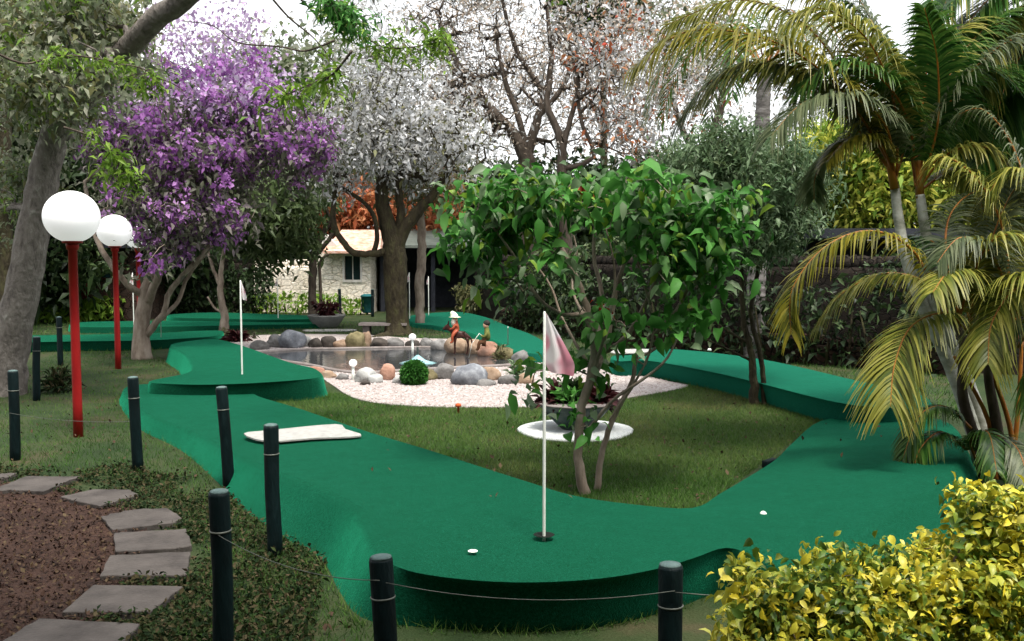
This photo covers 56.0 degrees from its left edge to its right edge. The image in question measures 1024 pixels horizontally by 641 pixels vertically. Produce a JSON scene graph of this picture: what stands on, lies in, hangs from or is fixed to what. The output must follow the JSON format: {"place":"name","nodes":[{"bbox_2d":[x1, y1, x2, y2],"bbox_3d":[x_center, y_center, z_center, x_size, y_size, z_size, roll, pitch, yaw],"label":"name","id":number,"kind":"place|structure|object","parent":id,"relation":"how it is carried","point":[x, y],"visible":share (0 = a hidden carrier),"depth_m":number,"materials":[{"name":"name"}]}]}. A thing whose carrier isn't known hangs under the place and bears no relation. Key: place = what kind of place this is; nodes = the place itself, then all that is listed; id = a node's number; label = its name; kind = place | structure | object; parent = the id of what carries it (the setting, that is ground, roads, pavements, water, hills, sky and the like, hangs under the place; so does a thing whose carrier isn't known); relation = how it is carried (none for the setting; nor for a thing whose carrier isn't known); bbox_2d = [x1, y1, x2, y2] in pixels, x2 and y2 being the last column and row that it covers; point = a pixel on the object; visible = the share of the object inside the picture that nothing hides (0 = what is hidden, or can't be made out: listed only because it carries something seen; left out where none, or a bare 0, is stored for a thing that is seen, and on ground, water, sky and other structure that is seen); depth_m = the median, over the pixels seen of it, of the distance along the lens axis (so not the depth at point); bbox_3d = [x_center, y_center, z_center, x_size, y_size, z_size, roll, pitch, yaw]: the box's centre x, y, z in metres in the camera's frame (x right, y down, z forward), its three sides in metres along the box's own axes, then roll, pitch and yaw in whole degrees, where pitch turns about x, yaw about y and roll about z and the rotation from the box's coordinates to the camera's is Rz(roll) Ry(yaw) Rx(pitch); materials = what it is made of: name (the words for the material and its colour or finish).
{"place":"outdoors","nodes":[
{"label":"outdoors","id":0,"kind":"place"},
{"bbox_2d":[0,0,18,300],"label":"tree","id":1,"kind":"object","parent":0,"point":[5,257],"visible":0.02,"depth_m":19.81,"materials":[{"name":"green plant"}]},
{"bbox_2d":[0,480,146,640],"bbox_3d":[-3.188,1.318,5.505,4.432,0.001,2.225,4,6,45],"label":"path","id":2,"kind":"structure","parent":0,"point":[14,582],"depth_m":5.44,"materials":[{"name":"soil"}]},
{"bbox_2d":[0,476,79,494],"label":"stepping stone","id":3,"kind":"object","parent":2,"relation":"on","point":[40,485],"visible":0.93,"depth_m":6.98,"materials":[{"name":"grey stone"}]},
{"bbox_2d":[3,618,139,640],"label":"stepping stone","id":4,"kind":"object","parent":2,"relation":"on","point":[41,629],"visible":0.89,"depth_m":4.26,"materials":[{"name":"grey stone"}]},
{"bbox_2d":[61,489,137,509],"bbox_3d":[-2.830,1.233,6.677,0.458,0.045,0.394,2,5,31],"label":"stepping stone","id":5,"kind":"object","parent":2,"relation":"on","point":[96,498],"visible":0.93,"depth_m":6.61,"materials":[{"name":"grey stone"}]},
{"bbox_2d":[62,585,182,618],"bbox_3d":[-1.886,1.370,4.682,0.461,0.045,0.378,0,4,0],"label":"stepping stone","id":6,"kind":"object","parent":2,"relation":"on","point":[112,598],"visible":0.89,"depth_m":4.65,"materials":[{"name":"grey stone"}]},
{"bbox_2d":[101,508,181,533],"bbox_3d":[-2.351,1.272,6.109,0.429,0.045,0.464,-2,5,-32],"label":"stepping stone","id":7,"kind":"object","parent":2,"relation":"on","point":[141,519],"visible":0.87,"depth_m":6.06,"materials":[{"name":"grey stone"}]},
{"bbox_2d":[0,44,180,101],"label":"hanging branch","id":8,"kind":"object","parent":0,"point":[60,54],"visible":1,"depth_m":8.25,"materials":[{"name":"green plant"}]},
{"bbox_2d":[63,121,150,205],"bbox_3d":[-3.811,-1.478,9.162,0.503,0.792,0.753,1,4,18],"label":"hanging branch","id":9,"kind":"object","parent":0,"point":[125,173],"visible":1,"depth_m":9.17,"materials":[{"name":"green plant"}]},
{"bbox_2d":[0,350,449,640],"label":"grass","id":10,"kind":"structure","parent":0,"point":[179,463],"depth_m":7.89,"materials":[{"name":"green plant"}]},
{"bbox_2d":[182,21,334,51],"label":"hanging branch","id":11,"kind":"object","parent":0,"point":[322,45],"visible":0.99,"depth_m":9.65,"materials":[{"name":"brown plant"}]},
{"bbox_2d":[238,38,355,134],"bbox_3d":[-1.722,-1.905,7.972,1.072,0.698,0.488,2,5,32],"label":"hanging branch","id":12,"kind":"object","parent":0,"point":[321,77],"visible":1,"depth_m":7.92,"materials":[{"name":"green plant"}]},
{"bbox_2d":[299,0,389,53],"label":"hanging branch","id":13,"kind":"object","parent":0,"point":[334,10],"visible":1,"depth_m":8.26,"materials":[{"name":"green plant"}]},
{"bbox_2d":[310,0,457,80],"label":"hanging branch","id":14,"kind":"object","parent":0,"point":[432,45],"visible":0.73,"depth_m":8.88,"materials":[{"name":"green plant"}]},
{"bbox_2d":[264,348,514,370],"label":"pond water","id":15,"kind":"structure","parent":0,"point":[375,359],"depth_m":15.71,"materials":[{"name":"grey liquid"}]},
{"bbox_2d":[443,311,472,353],"bbox_3d":[-0.901,0.198,15.956,0.501,0.714,0.250,0,4,0],"label":"gnome on donkey","id":16,"kind":"object","parent":15,"relation":"on","point":[455,332],"visible":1,"depth_m":15.90,"materials":[{"name":"ceramic"}]},
{"bbox_2d":[0,307,1023,640],"bbox_3d":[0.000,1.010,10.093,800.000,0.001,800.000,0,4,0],"label":"ground","id":17,"kind":"structure","parent":0,"point":[694,619],"depth_m":8.54,"materials":[{"name":"green plant"}]},
{"bbox_2d":[7,370,20,460],"bbox_3d":[-4.112,0.832,7.953,0.091,0.850,0.091,0,4,-2],"label":"fence post","id":18,"kind":"object","parent":17,"relation":"on","point":[14,418],"visible":0.94,"depth_m":7.92,"materials":[{"name":"black paint"}]},
{"bbox_2d":[3,106,68,238],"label":"evergreen tree","id":19,"kind":"object","parent":17,"relation":"on","point":[30,138],"visible":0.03,"depth_m":20.82,"materials":[{"name":"green plant"}]},
{"bbox_2d":[32,336,40,400],"bbox_3d":[-5.531,0.609,11.197,0.091,0.850,0.091,1,3,-11],"label":"fence post","id":20,"kind":"object","parent":17,"relation":"on","point":[36,350],"visible":0.95,"depth_m":11.16,"materials":[{"name":"black paint"}]},
{"bbox_2d":[56,317,63,365],"bbox_3d":[-6.925,0.365,14.746,0.091,0.850,0.091,2,4,35],"label":"fence post","id":21,"kind":"object","parent":17,"relation":"on","point":[59,327],"visible":0.91,"depth_m":14.71,"materials":[{"name":"green paint"}]},
{"bbox_2d":[40,362,86,394],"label":"leafy weed","id":22,"kind":"object","parent":17,"relation":"on","point":[57,383],"visible":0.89,"depth_m":11.83,"materials":[{"name":"green plant"}]},
{"bbox_2d":[42,191,100,437],"bbox_3d":[-4.052,-0.028,8.919,0.496,2.333,0.496,0,4,0],"label":"globe lamp","id":23,"kind":"object","parent":17,"relation":"on","point":[71,220],"visible":0.99,"depth_m":8.80,"materials":[{"name":"red paint"}]},
{"bbox_2d":[13,123,129,325],"bbox_3d":[-12.473,-2.879,23.931,5.593,6.701,6.333,-2,4,-21],"label":"evergreen tree","id":24,"kind":"object","parent":17,"relation":"on","point":[56,278],"visible":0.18,"depth_m":23.36,"materials":[{"name":"green plant"}]},
{"bbox_2d":[35,296,125,323],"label":"fern bank","id":25,"kind":"structure","parent":17,"relation":"on","point":[87,314],"depth_m":24.10,"materials":[{"name":"green plant"}]},
{"bbox_2d":[0,0,198,396],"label":"grey tree","id":26,"kind":"object","parent":17,"relation":"on","point":[50,103],"visible":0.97,"depth_m":10.43,"materials":[{"name":"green plant"}]},
{"bbox_2d":[48,243,164,320],"bbox_3d":[-10.574,-1.002,25.291,2.760,2.031,2.200,0,4,0],"label":"hedge","id":27,"kind":"object","parent":17,"relation":"on","point":[126,294],"visible":0.21,"depth_m":24.52,"materials":[{"name":"plant"}]},
{"bbox_2d":[96,215,131,368],"bbox_3d":[-5.860,-0.395,14.250,0.496,2.333,0.496,0,4,0],"label":"globe lamp","id":28,"kind":"object","parent":17,"relation":"on","point":[116,228],"visible":0.95,"depth_m":14.14,"materials":[{"name":"red metal"}]},
{"bbox_2d":[31,330,223,351],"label":"putting lane","id":29,"kind":"structure","parent":17,"relation":"on","point":[98,342],"depth_m":17.34,"materials":[{"name":"green carpet"}]},
{"bbox_2d":[127,376,143,471],"bbox_3d":[-2.951,0.859,7.553,0.091,0.850,0.091,3,7,34],"label":"fence post","id":30,"kind":"object","parent":17,"relation":"on","point":[135,420],"visible":0.89,"depth_m":7.52,"materials":[{"name":"green paint"}]},
{"bbox_2d":[100,552,190,581],"bbox_3d":[-1.964,1.335,5.182,0.450,0.045,0.439,-1,4,-13],"label":"stepping stone","id":31,"kind":"object","parent":17,"relation":"on","point":[171,564],"visible":0.85,"depth_m":5.16,"materials":[{"name":"grey stone"}]},
{"bbox_2d":[41,256,253,315],"bbox_3d":[-12.607,-0.954,26.909,10.951,1.714,0.575,-1,4,-20],"label":"hedge","id":32,"kind":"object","parent":17,"relation":"on","point":[237,263],"depth_m":28.39,"materials":[{"name":"green plant"}]},
{"bbox_2d":[53,49,246,300],"bbox_3d":[-10.833,-3.817,26.930,6.989,7.354,6.041,0,4,0],"label":"evergreen tree","id":33,"kind":"object","parent":17,"relation":"on","point":[204,267],"visible":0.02,"depth_m":25.92,"materials":[{"name":"green plant"}]},
{"bbox_2d":[113,529,191,554],"bbox_3d":[-2.109,1.304,5.640,0.416,0.045,0.463,-2,4,-23],"label":"stepping stone","id":34,"kind":"object","parent":17,"relation":"on","point":[155,541],"visible":0.9,"depth_m":5.58,"materials":[{"name":"grey stone"}]},
{"bbox_2d":[0,460,329,640],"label":"ground cover","id":35,"kind":"object","parent":17,"relation":"on","point":[291,593],"visible":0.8,"depth_m":4.97,"materials":[{"name":"green plant"}]},
{"bbox_2d":[68,321,318,333],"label":"putting lane","id":36,"kind":"structure","parent":17,"relation":"on","point":[106,327],"depth_m":21.54,"materials":[{"name":"green carpet"}]},
{"bbox_2d":[66,0,347,359],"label":"purple flowering tree","id":37,"kind":"object","parent":17,"relation":"on","point":[186,155],"visible":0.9,"depth_m":15.15,"materials":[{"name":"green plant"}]},
{"bbox_2d":[208,488,233,640],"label":"fence post","id":38,"kind":"object","parent":17,"relation":"on","point":[222,571],"visible":1,"depth_m":3.90,"materials":[{"name":"green paint"}]},
{"bbox_2d":[165,265,280,313],"bbox_3d":[-8.560,-0.726,27.100,4.085,1.758,1.184,-1,4,-17],"label":"dark hedge","id":39,"kind":"object","parent":17,"relation":"on","point":[251,291],"visible":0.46,"depth_m":27.12,"materials":[{"name":"green plant"}]},
{"bbox_2d":[215,386,233,487],"bbox_3d":[-2.080,0.898,6.998,0.091,0.850,0.110,0,5,22],"label":"fence post","id":40,"kind":"object","parent":17,"relation":"on","point":[222,400],"visible":0.89,"depth_m":6.96,"materials":[{"name":"green paint"}]},
{"bbox_2d":[147,339,327,401],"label":"putting lane","id":41,"kind":"structure","parent":17,"relation":"on","point":[206,366],"depth_m":11.64,"materials":[{"name":"green carpet"}]},
{"bbox_2d":[166,312,310,321],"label":"putting lane","id":42,"kind":"structure","parent":17,"relation":"on","point":[233,317],"depth_m":23.86,"materials":[{"name":"green carpet"}]},
{"bbox_2d":[191,169,347,331],"bbox_3d":[-5.620,-1.702,20.932,3.644,3.956,4.634,0,4,0],"label":"slender tree","id":43,"kind":"object","parent":17,"relation":"on","point":[289,222],"visible":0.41,"depth_m":20.48,"materials":[{"name":"green plant"}]},
{"bbox_2d":[263,423,282,557],"bbox_3d":[-1.348,1.005,5.431,0.091,0.850,0.110,-2,5,-14],"label":"fence post","id":44,"kind":"object","parent":17,"relation":"on","point":[271,483],"visible":0.91,"depth_m":5.39,"materials":[{"name":"green paint"}]},
{"bbox_2d":[189,14,376,108],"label":"evergreen tree","id":45,"kind":"object","parent":17,"relation":"on","point":[287,62],"visible":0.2,"depth_m":36.17,"materials":[{"name":"green plant"}]},
{"bbox_2d":[254,259,318,312],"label":"garden wall","id":46,"kind":"structure","parent":17,"relation":"on","point":[299,284],"depth_m":28.16,"materials":[{"name":"beige stone"}]},
{"bbox_2d":[206,98,367,269],"bbox_3d":[-7.883,-3.589,30.795,7.078,7.375,6.464,0,4,0],"label":"evergreen tree","id":47,"kind":"object","parent":17,"relation":"on","point":[294,254],"depth_m":29.74,"materials":[{"name":"green plant"}]},
{"bbox_2d":[250,156,346,314],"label":"bent tree","id":48,"kind":"object","parent":17,"relation":"on","point":[312,283],"visible":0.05,"depth_m":23.89,"materials":[{"name":"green plant"}]},
{"bbox_2d":[249,290,366,315],"bbox_3d":[-5.790,-0.433,27.350,3.609,0.877,1.032,1,4,8],"label":"flower bed","id":49,"kind":"object","parent":17,"relation":"on","point":[305,306],"visible":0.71,"depth_m":27.22,"materials":[{"name":"green plant"}]},
{"bbox_2d":[307,299,344,327],"bbox_3d":[-4.309,-0.170,22.336,0.880,0.677,0.880,0,4,0],"label":"bowl planter","id":50,"kind":"object","parent":17,"relation":"on","point":[327,317],"visible":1,"depth_m":22.14,"materials":[{"name":"grey concrete"}]},
{"bbox_2d":[318,230,382,313],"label":"stone cottage","id":51,"kind":"structure","parent":17,"relation":"on","point":[347,273],"depth_m":27.60,"materials":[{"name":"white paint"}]},
{"bbox_2d":[342,254,361,281],"bbox_3d":[-4.571,-1.498,27.607,0.554,0.799,0.150,0,4,0],"label":"window","id":52,"kind":"structure","parent":51,"relation":"in","point":[353,264],"depth_m":27.65,"materials":[{"name":"black glass"}]},
{"bbox_2d":[262,67,492,209],"bbox_3d":[-5.822,-4.918,35.676,10.493,8.330,7.687,0,4,0],"label":"evergreen tree","id":53,"kind":"object","parent":17,"relation":"on","point":[316,101],"depth_m":33.73,"materials":[{"name":"white plant"}]},
{"bbox_2d":[369,553,397,640],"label":"fence post","id":54,"kind":"object","parent":17,"relation":"on","point":[383,596],"visible":1,"depth_m":3.33,"materials":[{"name":"green paint"}]},
{"bbox_2d":[260,346,512,372],"bbox_3d":[-1.850,0.593,15.815,3.664,0.052,4.247,-3,5,-39],"label":"pond rim","id":55,"kind":"object","parent":17,"relation":"on","point":[377,371],"visible":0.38,"depth_m":16.39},
{"bbox_2d":[309,173,466,238],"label":"russet tree","id":56,"kind":"object","parent":17,"relation":"on","point":[357,216],"visible":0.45,"depth_m":29.64,"materials":[{"name":"orange plant"}]},
{"bbox_2d":[288,26,513,336],"bbox_3d":[-2.303,-2.855,20.312,4.745,6.646,5.067,0,4,0],"label":"mossy tree","id":57,"kind":"object","parent":17,"relation":"on","point":[392,131],"visible":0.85,"depth_m":19.92,"materials":[{"name":"grey plant"}]},
{"bbox_2d":[6,351,810,640],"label":"fallen leaves","id":58,"kind":"object","parent":17,"relation":"on","point":[325,626],"visible":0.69,"depth_m":8.32,"materials":[{"name":"brown plant"}]},
{"bbox_2d":[369,152,474,322],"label":"slim trunk tree","id":59,"kind":"object","parent":17,"relation":"on","point":[419,278],"visible":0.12,"depth_m":22.35,"materials":[{"name":"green plant"}]},
{"bbox_2d":[379,224,508,311],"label":"open shed","id":60,"kind":"structure","parent":17,"relation":"on","point":[440,295],"depth_m":30.95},
{"bbox_2d":[230,334,687,407],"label":"gravel","id":61,"kind":"structure","parent":17,"relation":"on","point":[344,391],"depth_m":12.05,"materials":[{"name":"white gravel"}]},
{"bbox_2d":[219,327,252,341],"bbox_3d":[-5.342,0.471,18.802,0.804,0.682,0.843,0,4,0],"label":"bromeliad","id":62,"kind":"object","parent":61,"relation":"on","point":[233,336],"visible":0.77,"depth_m":18.66,"materials":[{"name":"red plant"}]},
{"bbox_2d":[277,330,306,347],"bbox_3d":[-4.017,0.328,17.510,0.463,0.330,0.401,3,5,35],"label":"rock","id":63,"kind":"object","parent":61,"relation":"on","point":[291,339],"visible":0.98,"depth_m":17.39,"materials":[{"name":"grey stone"}]},
{"bbox_2d":[345,331,366,346],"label":"rock","id":64,"kind":"object","parent":61,"relation":"on","point":[355,339],"visible":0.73,"depth_m":17.36,"materials":[{"name":"yellow stone"}]},
{"bbox_2d":[399,359,428,385],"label":"ball bush","id":65,"kind":"object","parent":61,"relation":"on","point":[414,372],"visible":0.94,"depth_m":12.44,"materials":[{"name":"green plant"}]},
{"bbox_2d":[434,363,453,378],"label":"rock","id":66,"kind":"object","parent":61,"relation":"on","point":[444,370],"visible":0.83,"depth_m":13.03,"materials":[{"name":"white stone"}]},
{"bbox_2d":[444,337,466,353],"bbox_3d":[-0.942,0.413,16.455,0.382,0.308,0.350,-2,4,-28],"label":"rock","id":67,"kind":"object","parent":61,"relation":"on","point":[460,346],"visible":0.68,"depth_m":16.34,"materials":[{"name":"beige stone"}]},
{"bbox_2d":[450,363,487,384],"bbox_3d":[-0.565,0.692,12.606,0.496,0.278,0.437,0,4,0],"label":"rock","id":68,"kind":"object","parent":61,"relation":"on","point":[471,374],"visible":0.89,"depth_m":12.44,"materials":[{"name":"grey stone"}]},
{"bbox_2d":[448,282,482,314],"bbox_3d":[0.036,-0.480,24.902,1.058,1.299,6.089,-2,5,-30],"label":"leafy border","id":69,"kind":"object","parent":17,"relation":"on","point":[469,304],"visible":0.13,"depth_m":26.81,"materials":[{"name":"green plant"}]},
{"bbox_2d":[409,312,542,362],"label":"putting lane","id":70,"kind":"structure","parent":17,"relation":"on","point":[471,325],"depth_m":19.99,"materials":[{"name":"green carpet"}]},
{"bbox_2d":[31,320,959,419],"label":"grass","id":71,"kind":"structure","parent":17,"relation":"on","point":[806,364],"depth_m":16.49,"materials":[{"name":"green plant"}]},
{"bbox_2d":[385,0,660,254],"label":"bare grey tree","id":72,"kind":"object","parent":17,"relation":"on","point":[523,143],"visible":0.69,"depth_m":26.56,"materials":[{"name":"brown plant"}]},
{"bbox_2d":[453,146,609,253],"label":"evergreen tree","id":73,"kind":"object","parent":17,"relation":"on","point":[549,170],"visible":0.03,"depth_m":34.10,"materials":[{"name":"green plant"}]},
{"bbox_2d":[266,0,803,166],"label":"pale tree","id":74,"kind":"object","parent":17,"relation":"on","point":[362,5],"visible":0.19,"depth_m":40.81,"materials":[{"name":"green plant"}]},
{"bbox_2d":[273,384,821,507],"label":"grass","id":75,"kind":"structure","parent":17,"relation":"on","point":[682,398],"depth_m":8.74,"materials":[{"name":"green plant"}]},
{"bbox_2d":[119,384,977,631],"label":"putting lane","id":76,"kind":"structure","parent":17,"relation":"on","point":[426,519],"depth_m":5.51,"materials":[{"name":"green carpet"}]},
{"bbox_2d":[244,424,360,441],"bbox_3d":[-1.723,0.932,7.890,0.842,0.012,0.633,-2,4,-29],"label":"tee mat","id":77,"kind":"object","parent":76,"relation":"on","point":[331,431],"visible":0.89,"depth_m":7.89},
{"bbox_2d":[542,311,574,540],"bbox_3d":[0.234,0.550,4.841,0.158,1.195,0.039,0,4,2],"label":"flagstick","id":78,"kind":"object","parent":76,"relation":"on","point":[557,358],"visible":0.99,"depth_m":4.82,"materials":[{"name":"white paint"}]},
{"bbox_2d":[517,420,633,442],"bbox_3d":[0.608,1.050,9.230,1.121,0.040,1.100,0,4,0],"label":"white disc","id":79,"kind":"object","parent":17,"relation":"on","point":[535,430],"visible":0.62,"depth_m":9.06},
{"bbox_2d":[537,402,612,430],"bbox_3d":[0.608,0.901,9.220,0.756,0.257,0.756,0,4,0],"label":"bowl planter","id":80,"kind":"object","parent":79,"relation":"on","point":[564,413],"visible":0.37,"depth_m":8.98,"materials":[{"name":"grey ceramic"}]},
{"bbox_2d":[530,377,575,416],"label":"potted plant","id":81,"kind":"object","parent":80,"relation":"in","point":[550,396],"visible":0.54,"depth_m":9.15,"materials":[{"name":"green plant"}]},
{"bbox_2d":[538,385,596,420],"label":"potted plant","id":82,"kind":"object","parent":80,"relation":"in","point":[559,393],"visible":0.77,"depth_m":9.06,"materials":[{"name":"green plant"}]},
{"bbox_2d":[574,384,622,419],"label":"potted plant","id":83,"kind":"object","parent":80,"relation":"in","point":[610,392],"visible":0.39,"depth_m":9.13,"materials":[{"name":"red plant"}]},
{"bbox_2d":[539,0,656,164],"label":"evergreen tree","id":84,"kind":"object","parent":17,"relation":"on","point":[589,18],"visible":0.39,"depth_m":32.96,"materials":[{"name":"grey plant"}]},
{"bbox_2d":[426,147,780,494],"bbox_3d":[0.648,0.041,6.788,2.527,2.518,1.826,0,4,0],"label":"broad leaf shrub","id":85,"kind":"object","parent":17,"relation":"on","point":[693,243],"visible":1,"depth_m":6.53,"materials":[{"name":"green plant"}]},
{"bbox_2d":[508,144,700,255],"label":"evergreen tree","id":86,"kind":"object","parent":17,"relation":"on","point":[583,236],"visible":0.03,"depth_m":28.95,"materials":[{"name":"green plant"}]},
{"bbox_2d":[527,0,745,254],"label":"twiggy tree","id":87,"kind":"object","parent":17,"relation":"on","point":[577,66],"visible":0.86,"depth_m":24.55,"materials":[{"name":"brown plant"}]},
{"bbox_2d":[657,561,683,640],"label":"fence post","id":88,"kind":"object","parent":17,"relation":"on","point":[670,605],"visible":1,"depth_m":3.25,"materials":[{"name":"green paint"}]},
{"bbox_2d":[386,582,674,599],"bbox_3d":[0.057,0.926,3.267,0.983,0.048,0.003,0,4,5],"label":"fence wire","id":89,"kind":"object","parent":88,"relation":"attached to","point":[529,599],"visible":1,"depth_m":3.27,"materials":[{"name":"grey metal"}]},
{"bbox_2d":[590,0,838,153],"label":"grey tree","id":90,"kind":"object","parent":17,"relation":"on","point":[684,6],"visible":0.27,"depth_m":27.15,"materials":[{"name":"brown plant"}]},
{"bbox_2d":[518,233,922,333],"bbox_3d":[3.591,-0.624,18.417,8.876,2.370,1.099,3,5,39],"label":"ivy hedge","id":91,"kind":"object","parent":17,"relation":"on","point":[597,244],"visible":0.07,"depth_m":20.27,"materials":[{"name":"green plant"}]},
{"bbox_2d":[500,308,979,375],"bbox_3d":[2.764,0.271,17.813,1.149,0.516,11.579,-3,5,-35],"label":"rock plinth","id":92,"kind":"object","parent":17,"relation":"on","point":[818,359],"visible":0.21,"depth_m":15.11,"materials":[{"name":"grey stone"}]},
{"bbox_2d":[474,254,1023,374],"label":"stone wall","id":93,"kind":"structure","parent":17,"relation":"on","point":[850,268],"depth_m":15.27,"materials":[{"name":"grey stone"}]},
{"bbox_2d":[498,252,978,377],"bbox_3d":[2.763,-0.266,17.319,1.528,1.992,11.348,-3,5,-36],"label":"wall creeper","id":94,"kind":"object","parent":93,"relation":"attached to","point":[549,300],"depth_m":15.28,"materials":[{"name":"green plant"}]},
{"bbox_2d":[646,112,855,405],"bbox_3d":[2.604,-0.634,10.781,2.259,3.311,2.443,0,4,0],"label":"twin stem tree","id":95,"kind":"object","parent":17,"relation":"on","point":[724,157],"visible":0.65,"depth_m":10.23,"materials":[{"name":"green plant"}]},
{"bbox_2d":[640,8,882,358],"bbox_3d":[4.042,-2.028,15.482,3.991,5.431,3.957,0,4,0],"label":"ringed palm","id":96,"kind":"object","parent":17,"relation":"on","point":[762,110],"visible":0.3,"depth_m":15.44,"materials":[{"name":"green plant"}]},
{"bbox_2d":[609,349,931,422],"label":"putting lane","id":97,"kind":"structure","parent":17,"relation":"on","point":[813,393],"depth_m":11.47,"materials":[{"name":"green carpet"}]},
{"bbox_2d":[612,0,1023,467],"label":"tall palm","id":98,"kind":"object","parent":17,"relation":"on","point":[917,111],"visible":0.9,"depth_m":7.62,"materials":[{"name":"green plant"}]},
{"bbox_2d":[700,470,1023,640],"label":"golden hedge","id":99,"kind":"object","parent":17,"relation":"on","point":[867,596],"visible":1,"depth_m":3.07,"materials":[{"name":"yellow plant"}]},
{"bbox_2d":[766,104,1023,488],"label":"golden palm clump","id":100,"kind":"object","parent":17,"relation":"on","point":[995,451],"visible":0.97,"depth_m":6.91,"materials":[{"name":"yellow plant"}]},
{"bbox_2d":[786,228,1023,256],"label":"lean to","id":101,"kind":"object","parent":17,"relation":"on","point":[866,251],"visible":0.1,"depth_m":18.14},
{"bbox_2d":[788,102,1023,246],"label":"yellow tree","id":102,"kind":"object","parent":17,"relation":"on","point":[868,197],"visible":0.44,"depth_m":18.71,"materials":[{"name":"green plant"}]},
{"bbox_2d":[903,0,1023,216],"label":"overhanging palm","id":103,"kind":"object","parent":17,"relation":"on","point":[1013,120],"visible":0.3,"depth_m":8.05,"materials":[{"name":"green plant"}]},
{"bbox_2d":[91,0,1021,251],"label":"sky","id":104,"kind":"structure","parent":0,"point":[892,11],"materials":[{"name":"white"}]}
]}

